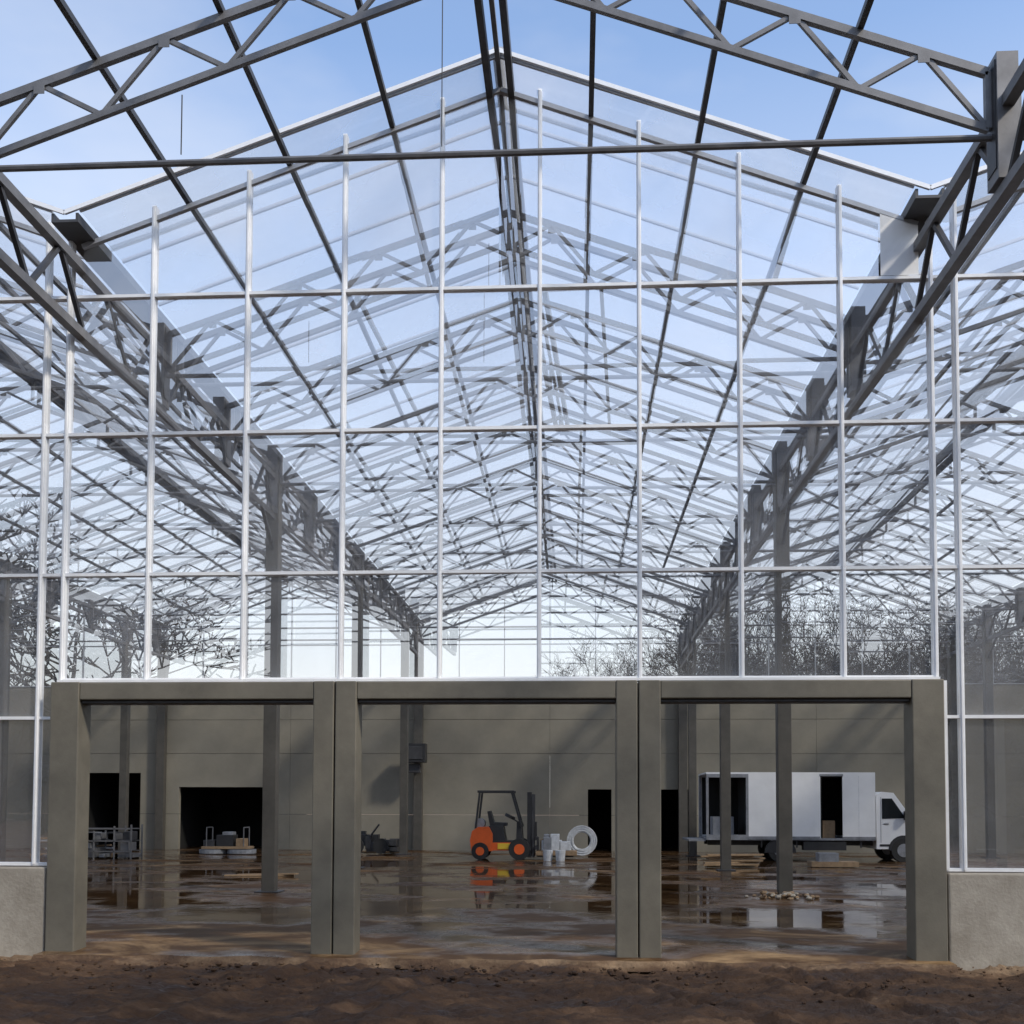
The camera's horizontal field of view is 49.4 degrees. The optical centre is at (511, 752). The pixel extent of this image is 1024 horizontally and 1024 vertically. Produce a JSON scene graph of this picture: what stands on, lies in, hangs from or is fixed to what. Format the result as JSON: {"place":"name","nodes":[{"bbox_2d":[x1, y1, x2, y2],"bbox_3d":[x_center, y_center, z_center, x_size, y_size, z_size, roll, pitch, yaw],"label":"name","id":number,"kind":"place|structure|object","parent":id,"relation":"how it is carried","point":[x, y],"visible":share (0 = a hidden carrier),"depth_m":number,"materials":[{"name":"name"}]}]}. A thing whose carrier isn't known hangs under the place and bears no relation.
{"place":"outdoors","nodes":[
{"label":"outdoors","id":0,"kind":"place"},
{"bbox_2d":[0,813,1023,1023],"bbox_3d":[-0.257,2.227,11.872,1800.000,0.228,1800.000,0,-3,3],"label":"muddy ground","id":1,"kind":"structure","parent":0,"point":[368,995],"depth_m":9.65,"materials":[{"name":"brown soil"}]},
{"bbox_2d":[1,507,251,685],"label":"bare tree","id":2,"kind":"object","parent":1,"relation":"on","point":[31,622],"visible":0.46,"depth_m":62.84,"materials":[{"name":"brown plant"}]},
{"bbox_2d":[45,679,947,960],"bbox_3d":[-0.263,0.727,11.944,9.540,2.975,0.320,0,-3,3],"label":"door frame","id":3,"kind":"object","parent":1,"relation":"on","point":[337,763],"visible":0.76,"depth_m":11.83,"materials":[{"name":"paint"}]},
{"bbox_2d":[0,957,1018,1023],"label":"rubble","id":4,"kind":"object","parent":1,"relation":"on","point":[610,972],"visible":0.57,"depth_m":10.75,"materials":[{"name":"brown soil"}]},
{"bbox_2d":[0,866,1023,970],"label":"concrete plinth","id":5,"kind":"structure","parent":1,"relation":"on","point":[985,914],"depth_m":11.48,"materials":[{"name":"grey concrete"}]},
{"bbox_2d":[0,87,1023,871],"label":"gable frame","id":6,"kind":"object","parent":5,"relation":"on","point":[440,429],"visible":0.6,"depth_m":12.14,"materials":[{"name":"white metal"}]},
{"bbox_2d":[0,47,1023,624],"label":"roof glazing bars","id":7,"kind":"object","parent":6,"relation":"attached to","point":[472,63],"visible":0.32,"depth_m":17.32,"materials":[{"name":"grey metal"}]},
{"bbox_2d":[158,467,1005,616],"bbox_3d":[0.543,-6.019,25.549,45.700,1.574,27.396,0,-3,3],"label":"roof glass","id":8,"kind":"object","parent":7,"relation":"on","point":[233,504],"visible":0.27,"depth_m":32.51,"materials":[{"name":"clear glass"}]},
{"bbox_2d":[0,0,1023,616],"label":"purlins","id":9,"kind":"object","parent":6,"relation":"attached to","point":[1014,390],"visible":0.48,"depth_m":16.02,"materials":[{"name":"metal"}]},
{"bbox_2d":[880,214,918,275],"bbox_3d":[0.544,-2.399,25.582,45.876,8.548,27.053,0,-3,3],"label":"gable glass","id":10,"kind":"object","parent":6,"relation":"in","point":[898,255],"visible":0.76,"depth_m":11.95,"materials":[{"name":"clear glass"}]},
{"bbox_2d":[10,578,1023,816],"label":"bare tree row","id":11,"kind":"object","parent":1,"relation":"on","point":[884,659],"visible":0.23,"depth_m":67.14,"materials":[{"name":"brown plant"}]},
{"bbox_2d":[0,0,1023,685],"label":"sky","id":12,"kind":"structure","parent":0,"point":[37,42],"materials":[{"name":"blue"}]},
{"bbox_2d":[5,845,1023,973],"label":"concrete floor","id":13,"kind":"structure","parent":0,"point":[426,909],"depth_m":16.54,"materials":[{"name":"grey concrete"}]},
{"bbox_2d":[29,837,112,858],"bbox_3d":[-12.748,2.767,32.330,2.323,0.630,1.401,1,-3,-21],"label":"steel profile stack","id":14,"kind":"object","parent":13,"relation":"on","point":[43,855],"visible":0.29,"depth_m":31.85,"materials":[{"name":"metal"}]},
{"bbox_2d":[88,824,142,858],"bbox_3d":[-11.821,2.602,32.585,1.740,0.991,0.840,0,-3,3],"label":"storage rack","id":15,"kind":"object","parent":13,"relation":"on","point":[125,838],"visible":0.78,"depth_m":32.29,"materials":[{"name":"metal"}]},
{"bbox_2d":[199,827,255,853],"bbox_3d":[-9.090,2.807,35.625,1.820,0.849,0.920,0,-3,3],"label":"power trowel","id":16,"kind":"object","parent":13,"relation":"on","point":[228,843],"visible":1,"depth_m":35.36,"materials":[{"name":"grey metal"}]},
{"bbox_2d":[224,873,298,875],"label":"timber planks","id":17,"kind":"object","parent":13,"relation":"on","point":[279,874],"visible":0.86,"depth_m":24.55,"materials":[{"name":"brown wood"}]},
{"bbox_2d":[361,824,398,853],"bbox_3d":[-4.473,2.829,36.653,1.609,0.964,1.190,0,-3,3],"label":"compressor trolley","id":18,"kind":"object","parent":13,"relation":"on","point":[372,842],"visible":0.82,"depth_m":36.34,"materials":[{"name":"metal"}]},
{"bbox_2d":[0,476,1000,896],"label":"posts","id":19,"kind":"object","parent":13,"relation":"on","point":[686,760],"visible":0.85,"depth_m":28.48,"materials":[{"name":"metal"}]},
{"bbox_2d":[408,743,426,772],"bbox_3d":[-3.314,0.202,38.457,0.700,1.000,0.530,0,-3,3],"label":"fan heater","id":20,"kind":"object","parent":19,"relation":"attached to","point":[417,753],"visible":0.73,"depth_m":38.22,"materials":[{"name":"black paint"}]},
{"bbox_2d":[0,50,1023,657],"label":"valley girders","id":21,"kind":"object","parent":19,"relation":"on","point":[866,310],"visible":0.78,"depth_m":14.62,"materials":[{"name":"metal"}]},
{"bbox_2d":[12,566,47,600],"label":"roof truss","id":22,"kind":"object","parent":21,"relation":"attached to","point":[15,585],"visible":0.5,"depth_m":31.41,"materials":[{"name":"metal"}]},
{"bbox_2d":[12,569,87,616],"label":"roof truss","id":23,"kind":"object","parent":21,"relation":"attached to","point":[19,572],"visible":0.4,"depth_m":34.05,"materials":[{"name":"metal"}]},
{"bbox_2d":[11,571,122,630],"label":"roof truss","id":24,"kind":"object","parent":21,"relation":"attached to","point":[83,597],"visible":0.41,"depth_m":36.68,"materials":[{"name":"metal"}]},
{"bbox_2d":[0,286,162,390],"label":"roof truss","id":25,"kind":"object","parent":21,"relation":"attached to","point":[127,333],"visible":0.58,"depth_m":15.37,"materials":[{"name":"metal"}]},
{"bbox_2d":[11,583,152,642],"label":"roof truss","id":26,"kind":"object","parent":21,"relation":"attached to","point":[116,611],"visible":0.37,"depth_m":39.30,"materials":[{"name":"metal"}]},
{"bbox_2d":[0,333,222,451],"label":"roof truss","id":27,"kind":"object","parent":21,"relation":"attached to","point":[56,357],"visible":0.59,"depth_m":18.03,"materials":[{"name":"metal"}]},
{"bbox_2d":[0,381,267,496],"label":"roof truss","id":28,"kind":"object","parent":21,"relation":"attached to","point":[38,406],"visible":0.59,"depth_m":20.68,"materials":[{"name":"metal"}]},
{"bbox_2d":[0,429,302,531],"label":"roof truss","id":29,"kind":"object","parent":21,"relation":"attached to","point":[14,460],"visible":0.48,"depth_m":23.33,"materials":[{"name":"metal"}]},
{"bbox_2d":[0,468,330,566],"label":"roof truss","id":30,"kind":"object","parent":21,"relation":"attached to","point":[118,478],"visible":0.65,"depth_m":25.99,"materials":[{"name":"metal"}]},
{"bbox_2d":[7,497,353,582],"bbox_3d":[-8.498,-5.335,28.560,9.200,2.483,0.200,0,-3,3],"label":"roof truss","id":31,"kind":"object","parent":21,"relation":"attached to","point":[78,536],"visible":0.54,"depth_m":28.60,"materials":[{"name":"metal"}]},
{"bbox_2d":[54,522,371,611],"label":"roof truss","id":32,"kind":"object","parent":21,"relation":"attached to","point":[57,594],"visible":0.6,"depth_m":31.20,"materials":[{"name":"metal"}]},
{"bbox_2d":[94,545,387,626],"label":"roof truss","id":33,"kind":"object","parent":21,"relation":"attached to","point":[115,591],"visible":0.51,"depth_m":33.80,"materials":[{"name":"metal"}]},
{"bbox_2d":[129,565,401,629],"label":"roof truss","id":34,"kind":"object","parent":21,"relation":"attached to","point":[214,583],"visible":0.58,"depth_m":36.40,"materials":[{"name":"metal"}]},
{"bbox_2d":[158,580,413,649],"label":"roof truss","id":35,"kind":"object","parent":21,"relation":"attached to","point":[160,637],"visible":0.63,"depth_m":39.00,"materials":[{"name":"metal"}]},
{"bbox_2d":[0,0,996,180],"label":"roof truss","id":36,"kind":"object","parent":21,"relation":"attached to","point":[985,125],"visible":0.98,"depth_m":9.80,"materials":[{"name":"metal"}]},
{"bbox_2d":[180,0,442,154],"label":"hanging wires","id":37,"kind":"object","parent":36,"relation":"hanging from","point":[441,90],"visible":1,"depth_m":9.89,"materials":[{"name":"metal"}]},
{"bbox_2d":[176,221,847,410],"bbox_3d":[-0.069,-5.955,15.062,9.200,2.483,0.200,0,-3,3],"label":"roof truss","id":38,"kind":"object","parent":21,"relation":"attached to","point":[182,377],"visible":0.85,"depth_m":15.07,"materials":[{"name":"metal"}]},
{"bbox_2d":[234,307,807,467],"bbox_3d":[0.082,-5.830,17.654,9.200,2.483,0.200,0,-3,3],"label":"roof truss","id":39,"kind":"object","parent":21,"relation":"attached to","point":[489,323],"visible":0.9,"depth_m":17.65,"materials":[{"name":"metal"}]},
{"bbox_2d":[278,371,776,493],"bbox_3d":[0.234,-5.706,20.247,9.200,2.483,0.200,0,-3,3],"label":"roof truss","id":40,"kind":"object","parent":21,"relation":"attached to","point":[530,397],"visible":0.8,"depth_m":20.25,"materials":[{"name":"metal"}]},
{"bbox_2d":[312,420,753,542],"bbox_3d":[0.385,-5.581,22.840,9.200,2.483,0.200,0,-3,3],"label":"roof truss","id":41,"kind":"object","parent":21,"relation":"attached to","point":[614,449],"visible":0.92,"depth_m":22.84,"materials":[{"name":"metal"}]},
{"bbox_2d":[345,460,735,565],"bbox_3d":[0.536,-5.457,25.432,9.200,2.483,0.200,0,-3,3],"label":"roof truss","id":42,"kind":"object","parent":21,"relation":"attached to","point":[411,507],"visible":0.73,"depth_m":25.42,"materials":[{"name":"metal"}]},
{"bbox_2d":[361,492,720,579],"bbox_3d":[0.687,-5.332,28.025,9.200,2.483,0.200,0,-3,3],"label":"roof truss","id":43,"kind":"object","parent":21,"relation":"attached to","point":[545,511],"visible":0.78,"depth_m":28.02,"materials":[{"name":"metal"}]},
{"bbox_2d":[379,518,708,609],"bbox_3d":[0.838,-5.208,30.618,9.200,2.483,0.200,0,-3,3],"label":"roof truss","id":44,"kind":"object","parent":21,"relation":"attached to","point":[485,541],"visible":0.76,"depth_m":30.62,"materials":[{"name":"metal"}]},
{"bbox_2d":[394,541,697,624],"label":"roof truss","id":45,"kind":"object","parent":21,"relation":"attached to","point":[566,548],"visible":0.82,"depth_m":33.20,"materials":[{"name":"metal"}]},
{"bbox_2d":[408,560,688,627],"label":"roof truss","id":46,"kind":"object","parent":21,"relation":"attached to","point":[461,592],"visible":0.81,"depth_m":35.80,"materials":[{"name":"metal"}]},
{"bbox_2d":[419,578,681,648],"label":"roof truss","id":47,"kind":"object","parent":21,"relation":"attached to","point":[679,634],"visible":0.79,"depth_m":38.41,"materials":[{"name":"metal"}]},
{"bbox_2d":[687,575,955,645],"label":"roof truss","id":48,"kind":"object","parent":21,"relation":"attached to","point":[874,606],"visible":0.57,"depth_m":37.78,"materials":[{"name":"metal"}]},
{"bbox_2d":[695,559,984,626],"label":"roof truss","id":49,"kind":"object","parent":21,"relation":"attached to","point":[896,577],"visible":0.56,"depth_m":35.19,"materials":[{"name":"metal"}]},
{"bbox_2d":[704,537,1017,620],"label":"roof truss","id":50,"kind":"object","parent":21,"relation":"attached to","point":[996,584],"visible":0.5,"depth_m":32.60,"materials":[{"name":"metal"}]},
{"bbox_2d":[715,514,1023,601],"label":"roof truss","id":51,"kind":"object","parent":21,"relation":"attached to","point":[945,535],"visible":0.59,"depth_m":30.05,"materials":[{"name":"metal"}]},
{"bbox_2d":[731,489,1023,575],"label":"roof truss","id":52,"kind":"object","parent":21,"relation":"attached to","point":[942,497],"visible":0.57,"depth_m":27.49,"materials":[{"name":"metal"}]},
{"bbox_2d":[744,454,1023,552],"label":"roof truss","id":53,"kind":"object","parent":21,"relation":"attached to","point":[979,465],"visible":0.67,"depth_m":24.93,"materials":[{"name":"metal"}]},
{"bbox_2d":[763,413,1023,531],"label":"roof truss","id":54,"kind":"object","parent":21,"relation":"attached to","point":[902,447],"visible":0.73,"depth_m":22.39,"materials":[{"name":"metal"}]},
{"bbox_2d":[789,371,1023,486],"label":"roof truss","id":55,"kind":"object","parent":21,"relation":"attached to","point":[1011,377],"visible":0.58,"depth_m":19.81,"materials":[{"name":"metal"}]},
{"bbox_2d":[820,327,1023,438],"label":"roof truss","id":56,"kind":"object","parent":21,"relation":"attached to","point":[1007,336],"visible":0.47,"depth_m":17.24,"materials":[{"name":"metal"}]},
{"bbox_2d":[863,270,1023,374],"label":"roof truss","id":57,"kind":"object","parent":21,"relation":"attached to","point":[987,287],"visible":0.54,"depth_m":14.68,"materials":[{"name":"metal"}]},
{"bbox_2d":[964,602,1023,636],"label":"roof truss","id":58,"kind":"object","parent":21,"relation":"attached to","point":[979,614],"visible":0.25,"depth_m":37.48,"materials":[{"name":"metal"}]},
{"bbox_2d":[991,597,1017,624],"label":"roof truss","id":59,"kind":"object","parent":21,"relation":"attached to","point":[1008,601],"visible":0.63,"depth_m":34.92,"materials":[{"name":"metal"}]},
{"bbox_2d":[1019,96,1023,140],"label":"roof truss","id":60,"kind":"object","parent":21,"relation":"attached to","point":[1020,102],"visible":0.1,"depth_m":9.54,"materials":[{"name":"metal"}]},
{"bbox_2d":[6,684,1023,853],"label":"wall","id":61,"kind":"structure","parent":13,"relation":"on","point":[558,760],"depth_m":39.11,"materials":[{"name":"concrete"}]},
{"bbox_2d":[470,790,573,859],"bbox_3d":[0.307,2.137,32.799,3.010,2.015,1.128,0,-3,3],"label":"forklift","id":62,"kind":"object","parent":13,"relation":"on","point":[485,841],"visible":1,"depth_m":32.39,"materials":[{"name":"orange paint"}]},
{"bbox_2d":[536,834,576,855],"bbox_3d":[1.308,2.709,32.717,1.200,0.622,0.800,0,-3,3],"label":"loaded pallet","id":63,"kind":"object","parent":62,"relation":"on","point":[553,842],"visible":0.87,"depth_m":32.41,"materials":[{"name":"grey plastic"}]},
{"bbox_2d":[543,850,565,860],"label":"buckets","id":64,"kind":"object","parent":13,"relation":"on","point":[548,855],"visible":1,"depth_m":31.58,"materials":[{"name":"plastic"}]},
{"bbox_2d":[567,825,596,855],"bbox_3d":[2.158,2.728,34.404,0.940,0.934,0.105,0,-3,3],"label":"pipe coil","id":65,"kind":"object","parent":13,"relation":"on","point":[590,833],"visible":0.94,"depth_m":34.37,"materials":[{"name":"plastic"}]},
{"bbox_2d":[697,854,764,866],"bbox_3d":[5.670,2.786,28.691,1.776,0.340,0.462,1,-3,-8],"label":"timber stack","id":66,"kind":"object","parent":13,"relation":"on","point":[713,857],"visible":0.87,"depth_m":28.62,"materials":[{"name":"brown wood"}]},
{"bbox_2d":[744,890,819,899],"bbox_3d":[4.637,2.470,19.202,1.254,0.132,1.034,0,-3,3],"label":"debris heap","id":67,"kind":"object","parent":13,"relation":"on","point":[790,895],"visible":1,"depth_m":19.04,"materials":[{"name":"stone"}]},
{"bbox_2d":[682,772,905,861],"bbox_3d":[8.499,1.894,32.678,6.760,2.560,2.120,0,-3,3],"label":"box van","id":68,"kind":"object","parent":13,"relation":"on","point":[836,810],"visible":0.73,"depth_m":31.80,"materials":[{"name":"white paint"}]},
{"bbox_2d":[807,852,858,866],"bbox_3d":[8.354,2.793,28.993,1.200,0.350,0.600,0,-3,3],"label":"pallet","id":69,"kind":"object","parent":13,"relation":"on","point":[827,859],"visible":1,"depth_m":28.74,"materials":[{"name":"brown wood"}]}
]}

